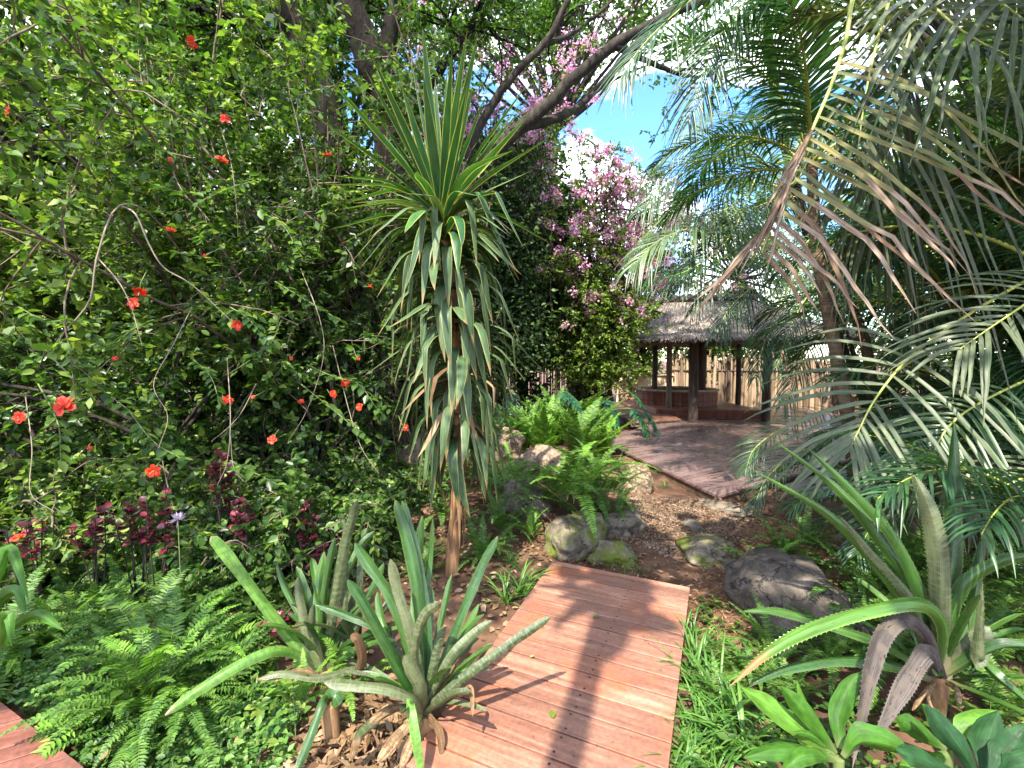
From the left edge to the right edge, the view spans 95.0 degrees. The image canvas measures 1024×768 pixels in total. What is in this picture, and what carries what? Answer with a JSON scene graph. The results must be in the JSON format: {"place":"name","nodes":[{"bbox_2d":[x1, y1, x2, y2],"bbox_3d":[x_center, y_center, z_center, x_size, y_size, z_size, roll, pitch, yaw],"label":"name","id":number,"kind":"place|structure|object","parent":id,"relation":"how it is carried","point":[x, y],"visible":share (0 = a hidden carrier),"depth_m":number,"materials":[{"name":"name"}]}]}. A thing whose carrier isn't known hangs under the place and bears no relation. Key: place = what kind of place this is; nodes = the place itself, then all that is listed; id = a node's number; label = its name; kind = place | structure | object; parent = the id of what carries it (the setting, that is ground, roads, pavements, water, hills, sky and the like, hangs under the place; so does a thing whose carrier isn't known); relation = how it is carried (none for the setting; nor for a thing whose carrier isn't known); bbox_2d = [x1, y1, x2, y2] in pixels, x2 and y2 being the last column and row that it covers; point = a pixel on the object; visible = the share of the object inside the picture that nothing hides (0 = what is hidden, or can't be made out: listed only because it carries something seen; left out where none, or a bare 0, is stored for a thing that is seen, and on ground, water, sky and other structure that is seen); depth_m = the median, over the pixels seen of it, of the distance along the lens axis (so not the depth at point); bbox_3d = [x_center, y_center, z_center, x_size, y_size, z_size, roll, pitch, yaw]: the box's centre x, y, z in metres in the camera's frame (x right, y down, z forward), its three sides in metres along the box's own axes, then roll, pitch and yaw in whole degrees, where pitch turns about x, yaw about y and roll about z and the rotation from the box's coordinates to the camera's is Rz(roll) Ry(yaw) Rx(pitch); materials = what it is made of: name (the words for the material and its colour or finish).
{"place":"outdoors","nodes":[
{"label":"outdoors","id":0,"kind":"place"},
{"bbox_2d":[0,0,1007,361],"label":"sky","id":1,"kind":"structure","parent":0,"point":[605,126],"materials":[{"name":"blue"}]},
{"bbox_2d":[0,362,1023,767],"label":"ground","id":2,"kind":"structure","parent":0,"point":[648,558],"depth_m":3.59,"materials":[{"name":"soil"}]},
{"bbox_2d":[0,511,48,610],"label":"red leaf plant","id":3,"kind":"object","parent":2,"relation":"on","point":[35,551],"visible":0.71,"depth_m":2.91,"materials":[{"name":"grey plant"}]},
{"bbox_2d":[0,544,63,650],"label":"strap leaf plant","id":4,"kind":"object","parent":2,"relation":"on","point":[10,624],"visible":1,"depth_m":2.12,"materials":[{"name":"plant"}]},
{"bbox_2d":[0,702,82,767],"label":"garden deck","id":5,"kind":"structure","parent":2,"relation":"on","point":[16,748],"depth_m":1.93,"materials":[{"name":"wood"}]},
{"bbox_2d":[0,563,91,702],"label":"fern","id":6,"kind":"object","parent":2,"relation":"on","point":[13,607],"visible":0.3,"depth_m":2.62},
{"bbox_2d":[0,591,93,672],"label":"fern","id":7,"kind":"object","parent":2,"relation":"on","point":[54,633],"visible":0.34,"depth_m":2.63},
{"bbox_2d":[0,432,122,538],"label":"shrub","id":8,"kind":"object","parent":2,"relation":"on","point":[36,487],"visible":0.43,"depth_m":3.79,"materials":[{"name":"green plant"}]},
{"bbox_2d":[62,502,114,589],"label":"red leaf plant","id":9,"kind":"object","parent":2,"relation":"on","point":[95,529],"visible":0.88,"depth_m":3.04,"materials":[{"name":"grey plant"}]},
{"bbox_2d":[0,0,196,471],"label":"dense tree","id":10,"kind":"object","parent":2,"relation":"on","point":[32,158],"visible":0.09,"depth_m":6.03,"materials":[{"name":"green plant"}]},
{"bbox_2d":[26,562,214,678],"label":"fern","id":11,"kind":"object","parent":2,"relation":"on","point":[166,587],"visible":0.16,"depth_m":2.84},
{"bbox_2d":[0,643,259,767],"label":"fern","id":12,"kind":"object","parent":2,"relation":"on","point":[52,712],"visible":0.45,"depth_m":2.04,"materials":[{"name":"plant"}]},
{"bbox_2d":[108,501,152,600],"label":"red leaf plant","id":13,"kind":"object","parent":2,"relation":"on","point":[130,511],"visible":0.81,"depth_m":3.10,"materials":[{"name":"grey plant"}]},
{"bbox_2d":[27,608,234,765],"bbox_3d":[-1.806,1.390,2.277,0.893,0.451,0.890,-1,2,-21],"label":"fern","id":14,"kind":"object","parent":2,"relation":"on","point":[117,668],"visible":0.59,"depth_m":2.20,"materials":[{"name":"plant"}]},
{"bbox_2d":[31,604,239,756],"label":"fern","id":15,"kind":"object","parent":2,"relation":"on","point":[145,663],"visible":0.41,"depth_m":2.22,"materials":[{"name":"plant"}]},
{"bbox_2d":[0,388,274,609],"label":"shrub","id":16,"kind":"object","parent":2,"relation":"on","point":[61,549],"visible":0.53,"depth_m":3.57,"materials":[{"name":"green plant"}]},
{"bbox_2d":[41,585,233,767],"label":"fern","id":17,"kind":"object","parent":2,"relation":"on","point":[166,627],"visible":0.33,"depth_m":2.33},
{"bbox_2d":[0,2,284,466],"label":"evergreen shrub","id":18,"kind":"object","parent":2,"relation":"on","point":[5,279],"visible":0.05,"depth_m":5.87,"materials":[{"name":"green plant"}]},
{"bbox_2d":[35,581,262,706],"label":"fern","id":19,"kind":"object","parent":2,"relation":"on","point":[122,621],"visible":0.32,"depth_m":2.68,"materials":[{"name":"plant"}]},
{"bbox_2d":[41,611,261,767],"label":"fern","id":20,"kind":"object","parent":2,"relation":"on","point":[132,746],"visible":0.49,"depth_m":2.17,"materials":[{"name":"plant"}]},
{"bbox_2d":[61,563,244,652],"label":"fern","id":21,"kind":"object","parent":2,"relation":"on","point":[125,596],"visible":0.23,"depth_m":2.90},
{"bbox_2d":[11,0,300,431],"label":"dense tree","id":22,"kind":"object","parent":2,"relation":"on","point":[236,84],"visible":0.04,"depth_m":7.93,"materials":[{"name":"green plant"}]},
{"bbox_2d":[137,488,180,598],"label":"red leaf plant","id":23,"kind":"object","parent":2,"relation":"on","point":[163,523],"visible":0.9,"depth_m":3.02,"materials":[{"name":"grey plant"}]},
{"bbox_2d":[109,627,265,767],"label":"fern","id":24,"kind":"object","parent":2,"relation":"on","point":[222,663],"visible":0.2,"depth_m":2.08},
{"bbox_2d":[98,628,282,767],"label":"fern","id":25,"kind":"object","parent":2,"relation":"on","point":[235,657],"visible":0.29,"depth_m":2.11,"materials":[{"name":"plant"}]},
{"bbox_2d":[92,591,298,697],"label":"fern","id":26,"kind":"object","parent":2,"relation":"on","point":[201,618],"visible":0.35,"depth_m":2.58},
{"bbox_2d":[0,481,401,767],"bbox_3d":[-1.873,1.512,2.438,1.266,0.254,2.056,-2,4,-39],"label":"ground cover","id":27,"kind":"object","parent":2,"relation":"on","point":[239,756],"visible":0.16,"depth_m":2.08,"materials":[{"name":"green plant"}]},
{"bbox_2d":[121,560,286,647],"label":"fern","id":28,"kind":"object","parent":2,"relation":"on","point":[185,595],"visible":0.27,"depth_m":3.02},
{"bbox_2d":[0,51,423,541],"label":"hibiscus","id":29,"kind":"object","parent":2,"relation":"on","point":[174,373],"visible":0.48,"depth_m":4.76,"materials":[{"name":"green plant"}]},
{"bbox_2d":[0,8,433,536],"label":"hibiscus","id":30,"kind":"object","parent":2,"relation":"on","point":[324,407],"visible":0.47,"depth_m":4.22,"materials":[{"name":"green plant"}]},
{"bbox_2d":[0,0,434,460],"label":"evergreen shrub","id":31,"kind":"object","parent":2,"relation":"on","point":[78,280],"visible":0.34,"depth_m":4.53,"materials":[{"name":"green plant"}]},
{"bbox_2d":[0,0,439,483],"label":"evergreen shrub","id":32,"kind":"object","parent":2,"relation":"on","point":[16,83],"visible":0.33,"depth_m":4.07,"materials":[{"name":"green plant"}]},
{"bbox_2d":[88,407,398,524],"bbox_3d":[-2.686,1.069,5.127,2.830,1.579,2.520,0,3,0],"label":"shrub","id":33,"kind":"object","parent":2,"relation":"on","point":[280,463],"visible":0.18,"depth_m":4.84,"materials":[{"name":"green plant"}]},
{"bbox_2d":[77,427,437,606],"bbox_3d":[-1.913,1.195,4.129,2.480,1.536,2.639,2,4,39],"label":"shrub","id":34,"kind":"object","parent":2,"relation":"on","point":[276,538],"visible":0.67,"depth_m":3.52,"materials":[{"name":"green plant"}]},
{"bbox_2d":[255,647,346,728],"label":"fern","id":35,"kind":"object","parent":2,"relation":"on","point":[299,696],"visible":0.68,"depth_m":2.21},
{"bbox_2d":[165,500,439,734],"bbox_3d":[-0.927,1.103,2.361,1.043,1.051,0.840,0,3,0],"label":"bromeliad","id":36,"kind":"object","parent":2,"relation":"on","point":[356,643],"visible":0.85,"depth_m":2.33,"materials":[{"name":"green plant"}]},
{"bbox_2d":[295,688,344,767],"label":"bromeliad","id":37,"kind":"object","parent":2,"relation":"on","point":[327,712],"visible":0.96,"depth_m":2.04,"materials":[{"name":"green plant"}]},
{"bbox_2d":[167,0,475,359],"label":"dense tree","id":38,"kind":"object","parent":2,"relation":"on","point":[335,73],"visible":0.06,"depth_m":8.21,"materials":[{"name":"green plant"}]},
{"bbox_2d":[52,0,410,403],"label":"creeper","id":39,"kind":"object","parent":38,"relation":"attached to","point":[197,14],"visible":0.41,"depth_m":6.42,"materials":[{"name":"green plant"}]},
{"bbox_2d":[278,688,412,767],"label":"leaf litter","id":40,"kind":"object","parent":2,"relation":"on","point":[370,703],"visible":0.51,"depth_m":2.06,"materials":[{"name":"plant"}]},
{"bbox_2d":[168,0,523,475],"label":"evergreen shrub","id":41,"kind":"object","parent":2,"relation":"on","point":[343,247],"visible":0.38,"depth_m":5.01,"materials":[{"name":"green plant"}]},
{"bbox_2d":[298,442,448,551],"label":"shrub","id":42,"kind":"object","parent":2,"relation":"on","point":[376,516],"visible":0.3,"depth_m":4.74,"materials":[{"name":"green plant"}]},
{"bbox_2d":[272,461,549,765],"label":"leaf litter","id":43,"kind":"object","parent":2,"relation":"on","point":[456,664],"visible":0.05,"depth_m":3.56,"materials":[{"name":"plant"}]},
{"bbox_2d":[264,0,558,440],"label":"shade tree","id":44,"kind":"object","parent":2,"relation":"on","point":[358,21],"visible":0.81,"depth_m":7.29,"materials":[{"name":"green plant"}]},
{"bbox_2d":[310,27,548,576],"bbox_3d":[-0.565,-0.450,3.698,1.751,4.035,1.666,0,3,0],"label":"yucca","id":45,"kind":"object","parent":2,"relation":"on","point":[456,432],"visible":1,"depth_m":3.46,"materials":[{"name":"green plant"}]},
{"bbox_2d":[324,500,550,767],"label":"bromeliad","id":46,"kind":"object","parent":2,"relation":"on","point":[420,669],"visible":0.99,"depth_m":2.02,"materials":[{"name":"green plant"}]},
{"bbox_2d":[411,19,603,403],"bbox_3d":[-0.310,-3.279,10.030,4.643,8.715,2.883,0,3,0],"label":"bougainvillea","id":47,"kind":"object","parent":2,"relation":"on","point":[579,45],"visible":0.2,"depth_m":9.87,"materials":[{"name":"pink plant"}]},
{"bbox_2d":[488,478,552,520],"bbox_3d":[0.105,1.335,5.124,0.631,0.616,0.629,-1,3,-24],"label":"boulder","id":48,"kind":"object","parent":2,"relation":"on","point":[539,503],"visible":0.33,"depth_m":4.94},
{"bbox_2d":[494,394,579,447],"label":"fern","id":49,"kind":"object","parent":2,"relation":"on","point":[542,431],"visible":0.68,"depth_m":7.28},
{"bbox_2d":[479,107,613,409],"bbox_3d":[0.205,-2.895,12.343,5.166,8.003,3.260,0,3,0],"label":"dense tree","id":50,"kind":"object","parent":2,"relation":"on","point":[524,389],"visible":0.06,"depth_m":11.96,"materials":[{"name":"grey plant"}]},
{"bbox_2d":[423,106,570,393],"bbox_3d":[-0.478,-2.644,10.477,3.539,6.278,2.761,0,3,0],"label":"creeper","id":51,"kind":"object","parent":50,"relation":"attached to","point":[517,299],"visible":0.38,"depth_m":9.87,"materials":[{"name":"green plant"}]},
{"bbox_2d":[504,162,589,381],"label":"creeper","id":52,"kind":"object","parent":50,"relation":"attached to","point":[563,214],"visible":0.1,"depth_m":11.20,"materials":[{"name":"green plant"}]},
{"bbox_2d":[405,561,689,767],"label":"boardwalk","id":53,"kind":"structure","parent":2,"relation":"on","point":[633,686],"depth_m":2.31,"materials":[{"name":"wood"}]},
{"bbox_2d":[472,447,633,526],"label":"fern","id":54,"kind":"object","parent":2,"relation":"on","point":[567,467],"visible":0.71,"depth_m":4.59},
{"bbox_2d":[405,0,721,410],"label":"overhanging tree","id":55,"kind":"object","parent":2,"relation":"on","point":[549,10],"visible":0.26,"depth_m":12.77,"materials":[{"name":"green plant"}]},
{"bbox_2d":[544,510,607,562],"bbox_3d":[0.597,1.454,4.331,0.536,0.495,0.846,8,4,32],"label":"boulder","id":56,"kind":"object","parent":2,"relation":"on","point":[568,537],"visible":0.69,"depth_m":4.08,"materials":[{"name":"stone"}]},
{"bbox_2d":[537,396,630,463],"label":"fern","id":57,"kind":"object","parent":2,"relation":"on","point":[588,431],"visible":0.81,"depth_m":7.16,"materials":[{"name":"plant"}]},
{"bbox_2d":[397,0,774,341],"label":"spreading tree","id":58,"kind":"object","parent":2,"relation":"on","point":[536,118],"visible":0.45,"depth_m":7.93,"materials":[{"name":"brown plant"}]},
{"bbox_2d":[524,441,658,540],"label":"fern","id":59,"kind":"object","parent":2,"relation":"on","point":[576,489],"visible":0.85,"depth_m":4.39,"materials":[{"name":"plant"}]},
{"bbox_2d":[510,128,692,419],"bbox_3d":[1.978,-2.410,10.654,4.302,6.911,2.922,-2,3,-30],"label":"bougainvillea","id":60,"kind":"object","parent":2,"relation":"on","point":[597,339],"visible":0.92,"depth_m":10.36,"materials":[{"name":"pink plant"}]},
{"bbox_2d":[585,540,637,568],"bbox_3d":[0.860,1.508,4.075,0.480,0.311,0.335,10,6,36],"label":"boulder","id":61,"kind":"object","parent":2,"relation":"on","point":[619,553],"visible":0.54,"depth_m":3.97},
{"bbox_2d":[601,508,647,537],"bbox_3d":[1.057,1.397,4.643,0.589,0.318,0.532,0,-3,-29],"label":"boulder","id":62,"kind":"object","parent":2,"relation":"on","point":[619,526],"visible":0.46,"depth_m":4.45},
{"bbox_2d":[519,487,828,645],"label":"leaf litter","id":63,"kind":"object","parent":2,"relation":"on","point":[704,567],"visible":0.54,"depth_m":4.56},
{"bbox_2d":[607,160,755,396],"bbox_3d":[5.841,-3.611,16.737,5.491,8.678,2.980,0,3,0],"label":"bougainvillea","id":64,"kind":"object","parent":2,"relation":"on","point":[647,358],"visible":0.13,"depth_m":16.48,"materials":[{"name":"green plant"}]},
{"bbox_2d":[610,495,759,561],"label":"gravel","id":65,"kind":"structure","parent":2,"relation":"on","point":[641,498],"depth_m":4.93,"materials":[{"name":"gravel"}]},
{"bbox_2d":[675,533,738,568],"bbox_3d":[1.688,1.471,4.067,0.506,0.270,0.607,-6,2,18],"label":"boulder","id":66,"kind":"object","parent":2,"relation":"on","point":[698,550],"visible":0.89,"depth_m":3.92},
{"bbox_2d":[648,167,821,392],"bbox_3d":[8.059,-3.475,17.234,7.285,8.653,4.063,0,3,0],"label":"dense tree","id":67,"kind":"object","parent":2,"relation":"on","point":[750,199],"visible":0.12,"depth_m":16.88,"materials":[{"name":"green plant"}]},
{"bbox_2d":[677,634,802,747],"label":"strap grass","id":68,"kind":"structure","parent":2,"relation":"on","point":[722,693],"depth_m":2.31,"materials":[{"name":"green plant"}]},
{"bbox_2d":[706,623,810,704],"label":"fern","id":69,"kind":"object","parent":2,"relation":"on","point":[787,651],"visible":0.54,"depth_m":2.52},
{"bbox_2d":[608,407,918,502],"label":"viewing deck","id":70,"kind":"structure","parent":2,"relation":"on","point":[700,471],"depth_m":8.25,"materials":[{"name":"wood"}]},
{"bbox_2d":[620,397,760,418],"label":"tub platform","id":71,"kind":"structure","parent":70,"relation":"on","point":[721,409],"depth_m":12.92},
{"bbox_2d":[635,386,719,406],"bbox_3d":[5.100,0.359,14.639,2.520,0.470,2.520,0,3,0],"label":"hot tub","id":72,"kind":"object","parent":71,"relation":"on","point":[648,395],"visible":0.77,"depth_m":13.71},
{"bbox_2d":[631,294,880,422],"bbox_3d":[5.928,-0.742,12.704,5.632,3.359,4.939,1,3,15],"label":"thatched gazebo","id":73,"kind":"object","parent":70,"relation":"on","point":[678,333],"visible":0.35,"depth_m":11.99,"materials":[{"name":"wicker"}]},
{"bbox_2d":[656,0,885,456],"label":"palm tree","id":74,"kind":"object","parent":2,"relation":"on","point":[802,205],"visible":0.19,"depth_m":8.39,"materials":[{"name":"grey plant"}]},
{"bbox_2d":[722,591,830,660],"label":"fern","id":75,"kind":"object","parent":2,"relation":"on","point":[764,635],"visible":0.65,"depth_m":2.74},
{"bbox_2d":[612,64,957,466],"bbox_3d":[4.149,-2.019,8.243,4.544,6.586,4.482,1,3,14],"label":"palm tree","id":76,"kind":"object","parent":2,"relation":"on","point":[745,240],"visible":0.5,"depth_m":7.16,"materials":[{"name":"green plant"}]},
{"bbox_2d":[666,350,907,414],"bbox_3d":[8.777,-0.096,15.835,6.981,2.171,0.641,2,4,31],"label":"pole fence","id":77,"kind":"object","parent":2,"relation":"on","point":[726,370],"visible":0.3,"depth_m":16.33,"materials":[{"name":"wood"}]},
{"bbox_2d":[660,157,930,437],"bbox_3d":[5.331,-1.319,8.075,6.131,5.199,3.807,0,3,0],"label":"palm tree","id":78,"kind":"object","parent":2,"relation":"on","point":[717,324],"visible":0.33,"depth_m":7.01,"materials":[{"name":"green plant"}]},
{"bbox_2d":[723,546,873,659],"bbox_3d":[1.856,1.472,3.195,0.772,0.608,1.186,-6,-3,1],"label":"boulder","id":79,"kind":"object","parent":2,"relation":"on","point":[770,577],"visible":0.6,"depth_m":2.97,"materials":[{"name":"stone"}]},
{"bbox_2d":[594,0,1023,439],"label":"palm tree","id":80,"kind":"object","parent":2,"relation":"on","point":[908,117],"visible":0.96,"depth_m":2.85,"materials":[{"name":"green plant"}]},
{"bbox_2d":[741,672,904,767],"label":"broadleaf plant","id":81,"kind":"object","parent":2,"relation":"on","point":[840,710],"visible":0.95,"depth_m":1.82,"materials":[{"name":"green plant"}]},
{"bbox_2d":[635,0,1023,512],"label":"palm tree","id":82,"kind":"object","parent":2,"relation":"on","point":[799,119],"visible":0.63,"depth_m":4.73,"materials":[{"name":"green plant"}]},
{"bbox_2d":[766,600,916,693],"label":"fern","id":83,"kind":"object","parent":2,"relation":"on","point":[828,644],"visible":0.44,"depth_m":2.60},
{"bbox_2d":[671,514,1023,767],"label":"ground cover","id":84,"kind":"object","parent":2,"relation":"on","point":[787,735],"visible":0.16,"depth_m":2.26,"materials":[{"name":"green plant"}]},
{"bbox_2d":[725,360,1021,520],"bbox_3d":[4.102,0.584,5.155,3.256,1.695,2.306,-3,4,-44],"label":"palm tree","id":85,"kind":"object","parent":2,"relation":"on","point":[761,495],"visible":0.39,"depth_m":4.92,"materials":[{"name":"green plant"}]},
{"bbox_2d":[723,0,1023,312],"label":"shade tree","id":86,"kind":"object","parent":2,"relation":"on","point":[934,24],"visible":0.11,"depth_m":7.99,"materials":[{"name":"green plant"}]},
{"bbox_2d":[782,526,965,619],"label":"fern","id":87,"kind":"object","parent":2,"relation":"on","point":[863,590],"visible":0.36,"depth_m":3.35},
{"bbox_2d":[775,86,977,409],"bbox_3d":[11.523,-3.783,13.831,6.674,9.618,4.224,0,3,0],"label":"dense tree","id":88,"kind":"object","parent":2,"relation":"on","point":[882,285],"visible":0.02,"depth_m":14.04,"materials":[{"name":"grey plant"}]},
{"bbox_2d":[730,422,1023,767],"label":"spiky bromeliad","id":89,"kind":"object","parent":2,"relation":"on","point":[950,643],"visible":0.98,"depth_m":2.14,"materials":[{"name":"green plant"}]},
{"bbox_2d":[732,154,1023,459],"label":"palm tree","id":90,"kind":"object","parent":2,"relation":"on","point":[936,273],"visible":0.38,"depth_m":4.86,"materials":[{"name":"green plant"}]},
{"bbox_2d":[741,151,1023,561],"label":"palm tree","id":91,"kind":"object","parent":2,"relation":"on","point":[838,449],"visible":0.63,"depth_m":2.76,"materials":[{"name":"green plant"}]},
{"bbox_2d":[770,0,1023,296],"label":"palm tree","id":92,"kind":"object","parent":2,"relation":"on","point":[1004,163],"visible":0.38,"depth_m":3.66,"materials":[{"name":"green plant"}]},
{"bbox_2d":[772,394,1023,574],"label":"palm tree","id":93,"kind":"object","parent":2,"relation":"on","point":[853,551],"visible":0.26,"depth_m":3.72,"materials":[{"name":"green plant"}]},
{"bbox_2d":[787,74,1017,465],"bbox_3d":[6.642,-1.253,6.731,4.820,5.198,4.427,1,3,25],"label":"palm tree","id":94,"kind":"object","parent":2,"relation":"on","point":[840,214],"visible":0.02,"depth_m":6.37,"materials":[{"name":"green plant"}]},
{"bbox_2d":[800,396,1023,577],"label":"palm tree","id":95,"kind":"object","parent":2,"relation":"on","point":[1006,531],"visible":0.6,"depth_m":2.29,"materials":[{"name":"green plant"}]},
{"bbox_2d":[805,319,1023,546],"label":"palm tree","id":96,"kind":"object","parent":2,"relation":"on","point":[1014,375],"visible":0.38,"depth_m":4.23,"materials":[{"name":"green plant"}]},
{"bbox_2d":[828,505,1022,589],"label":"fern","id":97,"kind":"object","parent":2,"relation":"on","point":[913,548],"visible":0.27,"depth_m":3.52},
{"bbox_2d":[862,167,1023,399],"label":"dense tree","id":98,"kind":"object","parent":2,"relation":"on","point":[1001,338],"visible":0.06,"depth_m":8.76,"materials":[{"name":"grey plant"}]},
{"bbox_2d":[896,704,996,767],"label":"broadleaf plant","id":99,"kind":"object","parent":2,"relation":"on","point":[918,730],"visible":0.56,"depth_m":1.98,"materials":[{"name":"green plant"}]},
{"bbox_2d":[896,704,1023,767],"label":"broadleaf plant","id":100,"kind":"object","parent":2,"relation":"on","point":[994,742],"visible":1,"depth_m":1.78,"materials":[{"name":"green plant"}]},
{"bbox_2d":[910,1,1023,463],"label":"dense tree","id":101,"kind":"object","parent":2,"relation":"on","point":[960,39],"visible":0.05,"depth_m":6.11,"materials":[{"name":"green plant"}]},
{"bbox_2d":[914,19,1023,419],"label":"dense tree","id":102,"kind":"object","parent":2,"relation":"on","point":[1000,331],"visible":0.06,"depth_m":5.34,"materials":[{"name":"green plant"}]},
{"bbox_2d":[916,656,1023,725],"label":"fern","id":103,"kind":"object","parent":2,"relation":"on","point":[982,684],"visible":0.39,"depth_m":2.21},
{"bbox_2d":[961,576,1023,678],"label":"fern","id":104,"kind":"object","parent":2,"relation":"on","point":[1016,622],"visible":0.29,"depth_m":2.96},
{"bbox_2d":[666,678,812,767],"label":"strap grass","id":105,"kind":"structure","parent":0,"point":[740,719],"depth_m":2.05,"materials":[{"name":"green plant"}]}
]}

